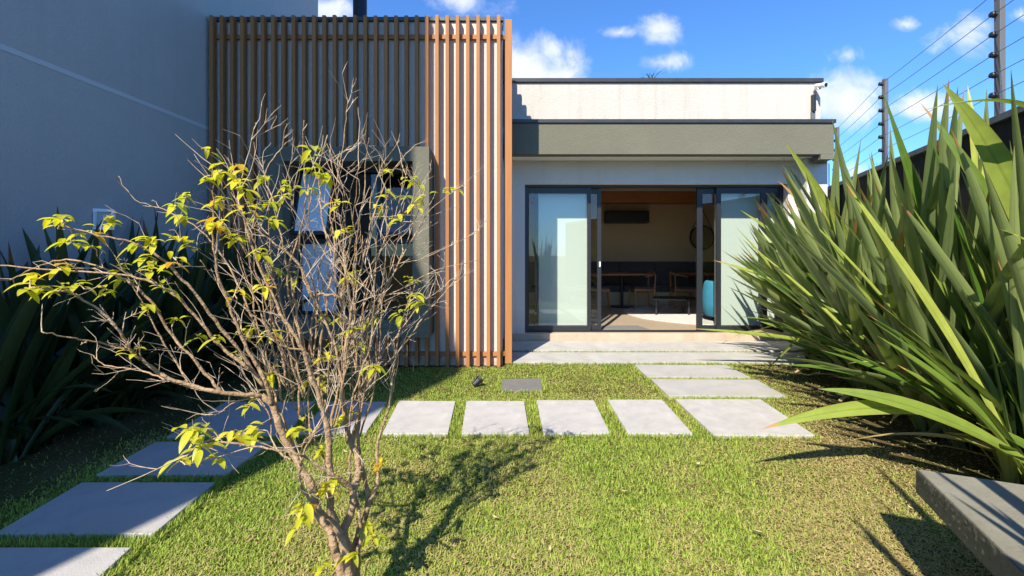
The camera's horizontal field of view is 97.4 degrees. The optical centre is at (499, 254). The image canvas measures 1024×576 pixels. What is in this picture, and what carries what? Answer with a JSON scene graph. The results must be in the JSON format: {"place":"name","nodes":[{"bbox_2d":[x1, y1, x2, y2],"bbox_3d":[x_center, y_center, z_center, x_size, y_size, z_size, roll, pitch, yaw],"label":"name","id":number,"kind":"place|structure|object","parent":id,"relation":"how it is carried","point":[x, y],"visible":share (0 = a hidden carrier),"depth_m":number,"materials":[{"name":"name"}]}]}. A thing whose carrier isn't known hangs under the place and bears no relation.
{"place":"outdoors","nodes":[
{"label":"outdoors","id":0,"kind":"place"},
{"bbox_2d":[0,0,317,421],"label":"neighbour building","id":1,"kind":"structure","parent":0,"point":[98,98],"depth_m":3.97,"materials":[{"name":"grey paint"}]},
{"bbox_2d":[93,208,115,229],"bbox_3d":[-3.434,-0.310,3.950,0.102,0.180,0.200,0,0,0],"label":"wall lamp","id":2,"kind":"object","parent":1,"relation":"attached to","point":[98,215],"visible":0.64,"depth_m":3.89,"materials":[{"name":"white plastic"}]},
{"bbox_2d":[0,349,1023,575],"bbox_3d":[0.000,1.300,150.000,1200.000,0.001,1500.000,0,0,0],"label":"ground","id":3,"kind":"structure","parent":0,"point":[76,457],"depth_m":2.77,"materials":[{"name":"green plant"}]},
{"bbox_2d":[0,547,130,575],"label":"paver","id":4,"kind":"object","parent":3,"relation":"on","point":[54,561],"visible":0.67,"depth_m":1.87,"materials":[{"name":"concrete"}]},
{"bbox_2d":[0,219,178,465],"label":"flax plant","id":5,"kind":"object","parent":3,"relation":"on","point":[37,378],"visible":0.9,"depth_m":2.95,"materials":[{"name":"green plant"}]},
{"bbox_2d":[0,482,214,539],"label":"paver","id":6,"kind":"object","parent":3,"relation":"on","point":[85,508],"visible":0.68,"depth_m":2.24,"materials":[{"name":"concrete"}]},
{"bbox_2d":[4,207,239,426],"bbox_3d":[-3.025,0.447,3.731,1.615,1.713,1.662,0,0,0],"label":"flax plant","id":7,"kind":"object","parent":3,"relation":"on","point":[78,313],"visible":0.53,"depth_m":3.46,"materials":[{"name":"green plant"}]},
{"bbox_2d":[78,207,285,404],"bbox_3d":[-2.978,0.417,4.270,1.811,1.772,2.230,0,0,0],"label":"flax plant","id":8,"kind":"object","parent":3,"relation":"on","point":[172,306],"visible":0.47,"depth_m":4.17,"materials":[{"name":"green plant"}]},
{"bbox_2d":[96,441,271,479],"bbox_3d":[-1.948,1.300,2.838,0.796,0.060,0.469,0,0,0],"label":"paver","id":9,"kind":"object","parent":3,"relation":"on","point":[156,454],"visible":0.51,"depth_m":2.77,"materials":[{"name":"concrete"}]},
{"bbox_2d":[167,401,314,440],"bbox_3d":[-1.946,1.300,3.532,0.858,0.060,0.765,0,0,0],"label":"paver","id":10,"kind":"object","parent":3,"relation":"on","point":[237,420],"visible":0.4,"depth_m":3.50,"materials":[{"name":"concrete"}]},
{"bbox_2d":[0,63,490,575],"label":"shrub","id":11,"kind":"object","parent":3,"relation":"on","point":[346,557],"visible":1,"depth_m":1.51,"materials":[{"name":"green plant"}]},
{"bbox_2d":[176,222,320,377],"bbox_3d":[-2.879,0.446,4.966,1.627,1.717,1.800,0,0,31],"label":"flax plant","id":12,"kind":"object","parent":3,"relation":"on","point":[215,296],"visible":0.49,"depth_m":4.83,"materials":[{"name":"green plant"}]},
{"bbox_2d":[298,402,386,437],"bbox_3d":[-1.228,1.300,3.551,0.534,0.060,0.699,0,0,0],"label":"paver","id":13,"kind":"object","parent":3,"relation":"on","point":[375,409],"visible":0.33,"depth_m":3.52,"materials":[{"name":"concrete"}]},
{"bbox_2d":[383,401,454,437],"bbox_3d":[-0.626,1.300,3.565,0.511,0.060,0.726,0,0,0],"label":"paver","id":14,"kind":"object","parent":3,"relation":"on","point":[410,418],"visible":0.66,"depth_m":3.50,"materials":[{"name":"concrete"}]},
{"bbox_2d":[472,375,482,387],"bbox_3d":[-0.221,1.253,4.418,0.114,0.135,0.076,0,0,-30],"label":"garden spotlight","id":15,"kind":"object","parent":3,"relation":"on","point":[477,381],"visible":0.96,"depth_m":4.40,"materials":[{"name":"black metal"}]},
{"bbox_2d":[462,401,528,436],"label":"paver","id":16,"kind":"object","parent":3,"relation":"on","point":[491,417],"visible":0.79,"depth_m":3.50,"materials":[{"name":"concrete"}]},
{"bbox_2d":[501,378,541,391],"bbox_3d":[0.218,1.308,4.477,0.418,0.044,0.431,0,0,0],"label":"drain cover","id":17,"kind":"object","parent":3,"relation":"on","point":[517,385],"visible":0.72,"depth_m":4.47,"materials":[{"name":"grey concrete"}]},
{"bbox_2d":[209,0,835,366],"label":"house","id":18,"kind":"structure","parent":3,"relation":"on","point":[567,162],"depth_m":5.33,"materials":[{"name":"beige paint"}]},
{"bbox_2d":[591,273,610,309],"bbox_3d":[2.099,0.758,9.704,0.525,0.805,0.603,0,0,10],"label":"dining chair","id":19,"kind":"object","parent":18,"relation":"on","point":[603,289],"visible":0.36,"depth_m":9.48,"materials":[{"name":"brown wood"}]},
{"bbox_2d":[529,262,714,304],"bbox_3d":[2.870,0.659,10.660,5.040,1.000,0.560,0,0,0],"label":"banquette","id":20,"kind":"object","parent":18,"relation":"on","point":[661,270],"visible":0.32,"depth_m":10.79,"materials":[{"name":"grey fabric"}]},
{"bbox_2d":[594,273,650,307],"bbox_3d":[2.720,0.784,10.050,1.100,0.750,0.760,0,0,0],"label":"dining table","id":21,"kind":"object","parent":18,"relation":"on","point":[621,305],"visible":0.8,"depth_m":9.95,"materials":[{"name":"brown wood"}]},
{"bbox_2d":[601,325,649,329],"bbox_3d":[1.970,1.153,7.160,0.700,0.009,0.360,0,0,0],"label":"doormat","id":22,"kind":"object","parent":18,"relation":"on","point":[620,327],"visible":0.86,"depth_m":7.13,"materials":[{"name":"grey fabric"}]},
{"bbox_2d":[604,211,648,223],"bbox_3d":[3.040,-0.910,10.816,1.040,0.300,0.263,0,0,0],"label":"air conditioner","id":23,"kind":"object","parent":18,"relation":"attached to","point":[626,217],"visible":1,"depth_m":10.70,"materials":[{"name":"black plastic"}]},
{"bbox_2d":[525,185,782,331],"bbox_3d":[2.369,-0.067,6.922,3.994,2.466,0.245,0,0,0],"label":"sliding door","id":24,"kind":"structure","parent":18,"relation":"in","point":[564,210],"depth_m":7.02,"materials":[{"name":"black metal"}]},
{"bbox_2d":[624,305,714,324],"bbox_3d":[3.950,1.153,8.820,2.940,0.012,2.940,0,0,0],"label":"round rug","id":25,"kind":"object","parent":18,"relation":"on","point":[666,313],"visible":0.4,"depth_m":8.68,"materials":[{"name":"white fabric"}]},
{"bbox_2d":[628,271,655,308],"bbox_3d":[3.102,0.758,9.750,0.525,0.805,0.603,0,0,0],"label":"dining chair","id":26,"kind":"object","parent":25,"relation":"on","point":[648,288],"visible":0.82,"depth_m":9.54,"materials":[{"name":"brown wood"}]},
{"bbox_2d":[652,296,695,314],"bbox_3d":[3.435,0.990,8.800,1.030,0.312,0.700,0,0,0],"label":"coffee table","id":27,"kind":"object","parent":25,"relation":"on","point":[683,299],"visible":0.98,"depth_m":8.63,"materials":[{"name":"black wood"}]},
{"bbox_2d":[669,271,695,308],"bbox_3d":[3.929,0.758,9.723,0.525,0.805,0.603,0,0,8],"label":"dining chair","id":28,"kind":"object","parent":25,"relation":"on","point":[675,288],"visible":0.88,"depth_m":9.53,"materials":[{"name":"brown wood"}]},
{"bbox_2d":[703,280,714,318],"bbox_3d":[4.000,0.798,7.840,0.839,0.698,0.720,0,0,0],"label":"armchair","id":29,"kind":"object","parent":25,"relation":"on","point":[708,298],"visible":0.2,"depth_m":7.78,"materials":[{"name":"teal fabric"}]},
{"bbox_2d":[677,273,714,280],"bbox_3d":[4.680,0.784,10.100,1.100,0.750,0.760,0,0,0],"label":"dining table","id":30,"kind":"object","parent":18,"relation":"on","point":[708,275],"visible":0.23,"depth_m":9.95,"materials":[{"name":"brown wood"}]},
{"bbox_2d":[689,211,714,249],"bbox_3d":[4.900,-0.636,10.915,0.601,1.032,0.041,0,0,0],"label":"round mirror","id":31,"kind":"object","parent":18,"relation":"attached to","point":[708,237],"visible":0.74,"depth_m":10.89,"materials":[{"name":"black mirror"}]},
{"bbox_2d":[811,94,815,118],"bbox_3d":[4.638,-2.120,6.657,0.057,0.500,0.054,0,0,0],"label":"junction box","id":32,"kind":"object","parent":18,"relation":"attached to","point":[813,103],"visible":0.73,"depth_m":6.65,"materials":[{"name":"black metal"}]},
{"bbox_2d":[814,82,827,89],"bbox_3d":[4.665,-2.465,6.559,0.076,0.106,0.207,0,0,-12],"label":"security camera","id":33,"kind":"object","parent":18,"relation":"attached to","point":[818,86],"visible":1,"depth_m":6.54,"materials":[{"name":"white plastic"}]},
{"bbox_2d":[828,163,830,199],"bbox_3d":[4.799,-0.810,6.480,0.122,1.020,0.060,0,0,0],"label":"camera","id":34,"kind":"object","parent":18,"relation":"attached to","point":[829,184],"visible":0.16,"depth_m":6.49,"materials":[{"name":"metal"}]},
{"bbox_2d":[537,400,609,436],"bbox_3d":[0.567,1.300,3.576,0.513,0.060,0.731,0,0,0],"label":"paver","id":35,"kind":"object","parent":3,"relation":"on","point":[584,417],"visible":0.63,"depth_m":3.50,"materials":[{"name":"concrete"}]},
{"bbox_2d":[608,400,691,436],"bbox_3d":[1.171,1.300,3.583,0.514,0.060,0.744,0,0,0],"label":"paver","id":36,"kind":"object","parent":3,"relation":"on","point":[651,416],"visible":0.64,"depth_m":3.52,"materials":[{"name":"concrete"}]},
{"bbox_2d":[639,70,664,77],"bbox_3d":[5.384,-2.663,16.081,1.035,7.929,1.267,0,0,0],"label":"palm tree","id":37,"kind":"object","parent":3,"relation":"on","point":[652,75],"visible":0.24,"depth_m":15.85,"materials":[{"name":"green plant"}]},
{"bbox_2d":[509,352,806,364],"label":"stone slab","id":38,"kind":"structure","parent":3,"relation":"on","point":[637,357],"depth_m":5.58,"materials":[{"name":"grey stone"}]},
{"bbox_2d":[512,341,804,352],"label":"stone slab","id":39,"kind":"structure","parent":3,"relation":"on","point":[658,346],"depth_m":6.25,"materials":[{"name":"grey stone"}]},
{"bbox_2d":[636,365,749,379],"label":"paver","id":40,"kind":"object","parent":3,"relation":"on","point":[693,371],"visible":0.63,"depth_m":4.91,"materials":[{"name":"concrete"}]},
{"bbox_2d":[651,379,785,398],"bbox_3d":[2.070,1.300,4.331,1.093,0.060,0.556,0,0,0],"label":"paver","id":41,"kind":"object","parent":3,"relation":"on","point":[711,388],"visible":0.66,"depth_m":4.28,"materials":[{"name":"concrete"}]},
{"bbox_2d":[675,399,814,438],"bbox_3d":[1.904,1.300,3.572,0.787,0.060,0.794,0,0,0],"label":"paver","id":42,"kind":"object","parent":3,"relation":"on","point":[731,417],"visible":0.66,"depth_m":3.52,"materials":[{"name":"concrete"}]},
{"bbox_2d":[714,199,824,369],"bbox_3d":[3.574,0.620,5.501,2.142,2.643,2.452,0,0,0],"label":"flax plant","id":43,"kind":"object","parent":3,"relation":"on","point":[765,288],"visible":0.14,"depth_m":5.38,"materials":[{"name":"green plant"}]},
{"bbox_2d":[690,141,904,375],"bbox_3d":[3.459,0.263,4.790,2.899,2.789,2.193,0,0,-45],"label":"flax plant","id":44,"kind":"object","parent":3,"relation":"on","point":[828,210],"visible":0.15,"depth_m":4.39,"materials":[{"name":"green plant"}]},
{"bbox_2d":[733,120,939,428],"bbox_3d":[2.688,0.200,3.852,2.501,2.757,2.783,0,0,0],"label":"flax plant","id":45,"kind":"object","parent":3,"relation":"on","point":[838,298],"visible":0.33,"depth_m":3.83,"materials":[{"name":"green plant"}]},
{"bbox_2d":[739,81,1023,449],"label":"flax plant","id":46,"kind":"object","parent":3,"relation":"on","point":[942,228],"visible":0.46,"depth_m":2.92,"materials":[{"name":"green plant"}]},
{"bbox_2d":[821,72,1023,484],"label":"flax plant","id":47,"kind":"object","parent":3,"relation":"on","point":[1001,222],"visible":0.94,"depth_m":2.48,"materials":[{"name":"green plant"}]},
{"bbox_2d":[827,106,1023,412],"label":"boundary wall","id":48,"kind":"structure","parent":3,"relation":"on","point":[1000,125],"depth_m":3.84,"materials":[{"name":"paint"}]},
{"bbox_2d":[832,127,839,181],"bbox_3d":[5.446,-1.560,7.300,0.094,1.019,0.048,0,0,0],"label":"fence post","id":49,"kind":"object","parent":48,"relation":"on","point":[838,131],"visible":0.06,"depth_m":7.28,"materials":[{"name":"grey"}]},
{"bbox_2d":[878,78,887,163],"bbox_3d":[4.502,-1.560,5.290,0.094,1.019,0.048,0,0,0],"label":"fence post","id":50,"kind":"object","parent":48,"relation":"on","point":[884,111],"visible":0.95,"depth_m":5.27,"materials":[{"name":"grey metal"}]},
{"bbox_2d":[988,0,1005,115],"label":"fence post","id":51,"kind":"object","parent":48,"relation":"on","point":[999,37],"visible":0.95,"depth_m":3.45,"materials":[{"name":"grey metal"}]},
{"bbox_2d":[846,0,985,119],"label":"fence wire","id":52,"kind":"object","parent":51,"relation":"attached to","point":[919,54],"visible":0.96,"depth_m":4.41,"materials":[{"name":"grey metal"}]},
{"bbox_2d":[834,0,1012,140],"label":"fence wire","id":53,"kind":"object","parent":51,"relation":"attached to","point":[929,62],"visible":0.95,"depth_m":4.25,"materials":[{"name":"grey metal"}]},
{"bbox_2d":[840,15,1022,145],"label":"fence wire","id":54,"kind":"object","parent":51,"relation":"attached to","point":[940,71],"visible":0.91,"depth_m":4.07,"materials":[{"name":"grey metal"}]},
{"bbox_2d":[840,81,1023,175],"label":"fence wire","id":55,"kind":"object","parent":51,"relation":"attached to","point":[940,122],"visible":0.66,"depth_m":4.23,"materials":[{"name":"grey metal"}]},
{"bbox_2d":[844,37,1023,152],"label":"fence wire","id":56,"kind":"object","parent":51,"relation":"attached to","point":[941,87],"visible":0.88,"depth_m":4.05,"materials":[{"name":"grey metal"}]},
{"bbox_2d":[846,59,1023,161],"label":"fence wire","id":57,"kind":"object","parent":51,"relation":"attached to","point":[943,103],"visible":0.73,"depth_m":3.99,"materials":[{"name":"grey metal"}]},
{"bbox_2d":[916,470,1023,575],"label":"garden bench","id":58,"kind":"object","parent":3,"relation":"on","point":[983,520],"visible":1,"depth_m":1.56,"materials":[{"name":"concrete"}]},
{"bbox_2d":[318,0,1023,186],"label":"sky","id":59,"kind":"structure","parent":0,"point":[853,45],"materials":[{"name":"blue"}]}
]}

